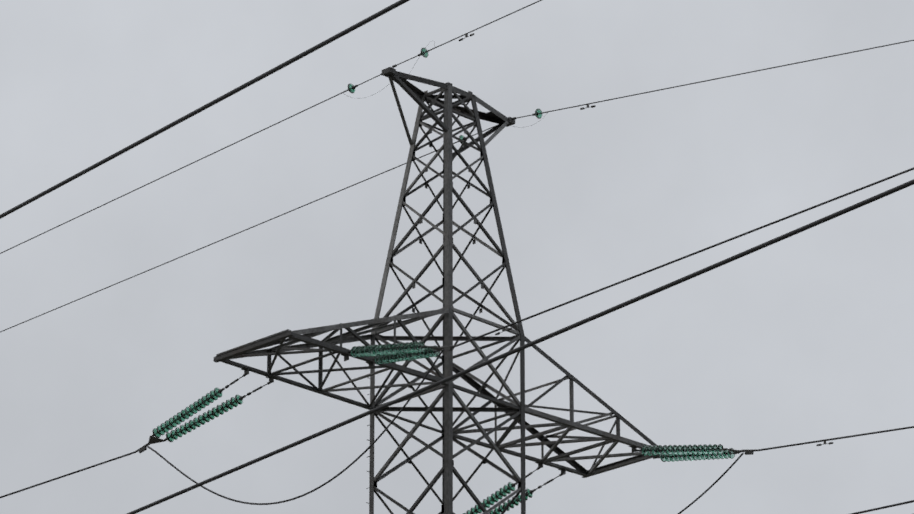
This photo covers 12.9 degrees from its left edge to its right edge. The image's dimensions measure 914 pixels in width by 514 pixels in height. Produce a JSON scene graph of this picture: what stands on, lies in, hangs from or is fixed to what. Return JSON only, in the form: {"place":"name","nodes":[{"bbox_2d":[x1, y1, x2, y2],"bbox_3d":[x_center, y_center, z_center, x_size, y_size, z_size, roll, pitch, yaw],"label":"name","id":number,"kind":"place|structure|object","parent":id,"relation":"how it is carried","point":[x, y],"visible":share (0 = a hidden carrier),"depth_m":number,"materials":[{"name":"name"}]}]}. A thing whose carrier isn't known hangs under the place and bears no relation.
{"place":"outdoors","nodes":[
{"label":"outdoors","id":0,"kind":"place"},
{"bbox_2d":[0,0,408,218],"bbox_3d":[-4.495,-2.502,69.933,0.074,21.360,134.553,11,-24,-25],"label":"power line","id":1,"kind":"object","parent":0,"point":[242,87],"visible":1,"depth_m":69.19,"materials":[{"name":"black metal"}]},
{"bbox_2d":[382,67,514,157],"bbox_3d":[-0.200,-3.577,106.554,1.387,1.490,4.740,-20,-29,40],"label":"tower top crossarm","id":2,"kind":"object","parent":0,"point":[415,94],"depth_m":106.29,"materials":[{"name":"grey metal"}]},
{"bbox_2d":[341,73,381,93],"bbox_3d":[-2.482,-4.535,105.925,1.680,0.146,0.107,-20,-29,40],"label":"earth insulator fittings","id":3,"kind":"object","parent":2,"relation":"attached to","point":[354,87],"visible":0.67,"depth_m":106.02,"materials":[{"name":"metal"}]},
{"bbox_2d":[0,93,340,253],"bbox_3d":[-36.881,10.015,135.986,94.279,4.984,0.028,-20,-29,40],"label":"earth wire","id":4,"kind":"object","parent":3,"relation":"attached to","point":[172,172],"visible":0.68,"depth_m":110.51,"materials":[{"name":"black metal"}]},
{"bbox_2d":[348,84,354,92],"bbox_3d":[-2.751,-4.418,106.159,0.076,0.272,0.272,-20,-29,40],"label":"glass insulator","id":5,"kind":"object","parent":3,"relation":"attached to","point":[350,89],"visible":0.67,"depth_m":106.10,"materials":[{"name":"teal glass"}]},
{"bbox_2d":[392,48,433,67],"bbox_3d":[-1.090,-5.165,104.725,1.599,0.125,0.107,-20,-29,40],"label":"earth insulator fittings","id":6,"kind":"object","parent":2,"relation":"attached to","point":[395,65],"visible":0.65,"depth_m":104.76,"materials":[{"name":"metal"}]},
{"bbox_2d":[421,48,427,57],"bbox_3d":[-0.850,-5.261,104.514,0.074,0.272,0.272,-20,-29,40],"label":"glass insulator","id":7,"kind":"object","parent":6,"relation":"attached to","point":[423,50],"visible":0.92,"depth_m":104.50,"materials":[{"name":"teal glass"}]},
{"bbox_2d":[434,0,541,48],"bbox_3d":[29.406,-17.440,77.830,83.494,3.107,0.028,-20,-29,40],"label":"earth wire","id":8,"kind":"object","parent":6,"relation":"attached to","point":[488,23],"visible":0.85,"depth_m":103.03,"materials":[{"name":"black metal"}]},
{"bbox_2d":[459,33,473,40],"bbox_3d":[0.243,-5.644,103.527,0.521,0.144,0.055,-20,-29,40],"label":"vibration damper","id":9,"kind":"object","parent":8,"relation":"attached to","point":[466,36],"visible":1,"depth_m":103.52,"materials":[{"name":"metal"}]},
{"bbox_2d":[0,0,913,513],"label":"sky","id":10,"kind":"structure","parent":0,"point":[807,335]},
{"bbox_2d":[127,179,913,513],"bbox_3d":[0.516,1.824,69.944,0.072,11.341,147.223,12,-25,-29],"label":"power line","id":11,"kind":"object","parent":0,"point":[669,285],"visible":1,"depth_m":68.19,"materials":[{"name":"black metal"}]},
{"bbox_2d":[850,500,913,513],"bbox_3d":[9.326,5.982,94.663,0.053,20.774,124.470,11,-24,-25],"label":"power line","id":12,"kind":"object","parent":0,"point":[888,506],"visible":1,"depth_m":93.61,"materials":[{"name":"black metal"}]},
{"label":"ground","id":13,"kind":"structure","parent":0,"visible":0},
{"bbox_2d":[366,82,525,513],"bbox_3d":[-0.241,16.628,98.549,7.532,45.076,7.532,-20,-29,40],"label":"pylon tower","id":14,"kind":"structure","parent":13,"relation":"on","point":[447,393],"depth_m":104.14,"materials":[{"name":"grey metal"}]},
{"bbox_2d":[213,308,448,409],"bbox_3d":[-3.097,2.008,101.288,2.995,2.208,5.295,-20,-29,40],"label":"tower crossarm","id":15,"kind":"object","parent":14,"relation":"attached to","point":[327,343],"visible":0.94,"depth_m":100.96,"materials":[{"name":"metal"}]},
{"bbox_2d":[134,373,270,452],"bbox_3d":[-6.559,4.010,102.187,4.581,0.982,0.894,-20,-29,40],"label":"insulator fittings","id":16,"kind":"object","parent":15,"relation":"attached to","point":[152,439],"visible":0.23,"depth_m":102.27,"materials":[{"name":"glass"}]},
{"bbox_2d":[0,452,133,497],"bbox_3d":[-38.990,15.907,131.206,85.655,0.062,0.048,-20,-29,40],"label":"conductor","id":17,"kind":"object","parent":16,"relation":"attached to","point":[66,475],"visible":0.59,"depth_m":105.20,"materials":[{"name":"black metal"}]},
{"bbox_2d":[152,388,242,441],"bbox_3d":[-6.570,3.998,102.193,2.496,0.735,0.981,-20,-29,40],"label":"glass insulator","id":18,"kind":"object","parent":16,"relation":"attached to","point":[203,399],"visible":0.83,"depth_m":102.14,"materials":[{"name":"teal glass"}]},
{"bbox_2d":[147,349,443,504],"bbox_3d":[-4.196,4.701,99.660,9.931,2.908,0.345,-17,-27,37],"label":"jumper","id":19,"kind":"object","parent":16,"relation":"attached to","point":[364,452],"visible":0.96,"depth_m":98.35,"materials":[{"name":"black metal"}]},
{"bbox_2d":[348,345,454,360],"bbox_3d":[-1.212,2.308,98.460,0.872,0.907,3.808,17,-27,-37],"label":"insulator fittings","id":20,"kind":"object","parent":15,"relation":"attached to","point":[445,348],"visible":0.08,"depth_m":97.43,"materials":[{"name":"metal"}]},
{"bbox_2d":[351,341,439,363],"bbox_3d":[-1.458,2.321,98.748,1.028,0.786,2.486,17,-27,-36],"label":"glass insulator","id":21,"kind":"object","parent":20,"relation":"attached to","point":[385,354],"visible":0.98,"depth_m":98.61,"materials":[{"name":"teal glass"}]},
{"bbox_2d":[455,167,913,346],"bbox_3d":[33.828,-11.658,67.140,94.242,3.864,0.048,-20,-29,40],"label":"conductor","id":22,"kind":"object","parent":20,"relation":"attached to","point":[712,246],"visible":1,"depth_m":92.22,"materials":[{"name":"black metal"}]},
{"bbox_2d":[495,328,511,334],"bbox_3d":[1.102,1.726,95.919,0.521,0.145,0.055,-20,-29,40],"label":"conductor left near damper","id":23,"kind":"object","parent":22,"relation":"attached to","point":[503,330],"visible":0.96,"depth_m":95.91,"materials":[{"name":"metal"}]},
{"bbox_2d":[453,126,494,143],"bbox_3d":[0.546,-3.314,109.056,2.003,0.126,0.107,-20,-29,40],"label":"earth insulator fittings","id":24,"kind":"object","parent":14,"relation":"attached to","point":[464,138],"visible":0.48,"depth_m":109.16,"materials":[{"name":"metal"}]},
{"bbox_2d":[0,149,438,331],"bbox_3d":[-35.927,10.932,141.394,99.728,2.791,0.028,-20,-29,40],"label":"earth wire","id":25,"kind":"object","parent":24,"relation":"attached to","point":[216,242],"visible":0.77,"depth_m":115.54,"materials":[{"name":"black metal"}]},
{"bbox_2d":[512,111,548,119],"bbox_3d":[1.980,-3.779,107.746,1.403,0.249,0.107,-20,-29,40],"label":"earth insulator fittings","id":26,"kind":"object","parent":14,"relation":"attached to","point":[513,118],"visible":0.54,"depth_m":107.79,"materials":[{"name":"metal"}]},
{"bbox_2d":[535,109,541,118],"bbox_3d":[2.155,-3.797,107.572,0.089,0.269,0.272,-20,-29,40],"label":"glass insulator","id":27,"kind":"object","parent":26,"relation":"attached to","point":[537,115],"visible":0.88,"depth_m":107.55,"materials":[{"name":"teal glass"}]},
{"bbox_2d":[549,40,913,111],"bbox_3d":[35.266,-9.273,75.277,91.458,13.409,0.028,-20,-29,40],"label":"earth wire","id":28,"kind":"object","parent":26,"relation":"attached to","point":[733,75],"visible":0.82,"depth_m":102.79,"materials":[{"name":"black metal"}]},
{"bbox_2d":[453,336,659,477],"bbox_3d":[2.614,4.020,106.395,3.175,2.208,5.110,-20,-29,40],"label":"tower crossarm","id":29,"kind":"object","parent":14,"relation":"attached to","point":[571,425],"visible":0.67,"depth_m":106.19,"materials":[{"name":"metal"}]},
{"bbox_2d":[470,466,562,513],"bbox_3d":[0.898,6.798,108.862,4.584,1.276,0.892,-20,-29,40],"label":"insulator fittings","id":30,"kind":"object","parent":29,"relation":"attached to","point":[533,490],"visible":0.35,"depth_m":108.17,"materials":[{"name":"glass"}]},
{"bbox_2d":[463,482,532,513],"bbox_3d":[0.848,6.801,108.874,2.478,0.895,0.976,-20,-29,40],"label":"glass insulator","id":31,"kind":"object","parent":30,"relation":"attached to","point":[494,499],"visible":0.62,"depth_m":108.47,"materials":[{"name":"teal glass"}]},
{"bbox_2d":[633,448,757,458],"bbox_3d":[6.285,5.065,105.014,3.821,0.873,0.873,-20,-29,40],"label":"insulator fittings","id":32,"kind":"object","parent":29,"relation":"attached to","point":[749,452],"visible":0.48,"depth_m":104.50,"materials":[{"name":"glass"}]},
{"bbox_2d":[642,444,734,461],"bbox_3d":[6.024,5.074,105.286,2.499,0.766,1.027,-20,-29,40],"label":"glass insulator","id":33,"kind":"object","parent":32,"relation":"attached to","point":[703,454],"visible":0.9,"depth_m":105.18,"materials":[{"name":"teal glass"}]},
{"bbox_2d":[678,453,743,513],"bbox_3d":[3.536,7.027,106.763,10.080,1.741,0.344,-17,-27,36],"label":"jumper","id":34,"kind":"object","parent":32,"relation":"attached to","point":[713,484],"visible":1,"depth_m":104.47,"materials":[{"name":"black metal"}]},
{"bbox_2d":[758,426,913,450],"bbox_3d":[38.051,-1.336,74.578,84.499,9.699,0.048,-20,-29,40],"label":"conductor","id":35,"kind":"object","parent":32,"relation":"attached to","point":[836,438],"visible":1,"depth_m":101.89,"materials":[{"name":"black metal"}]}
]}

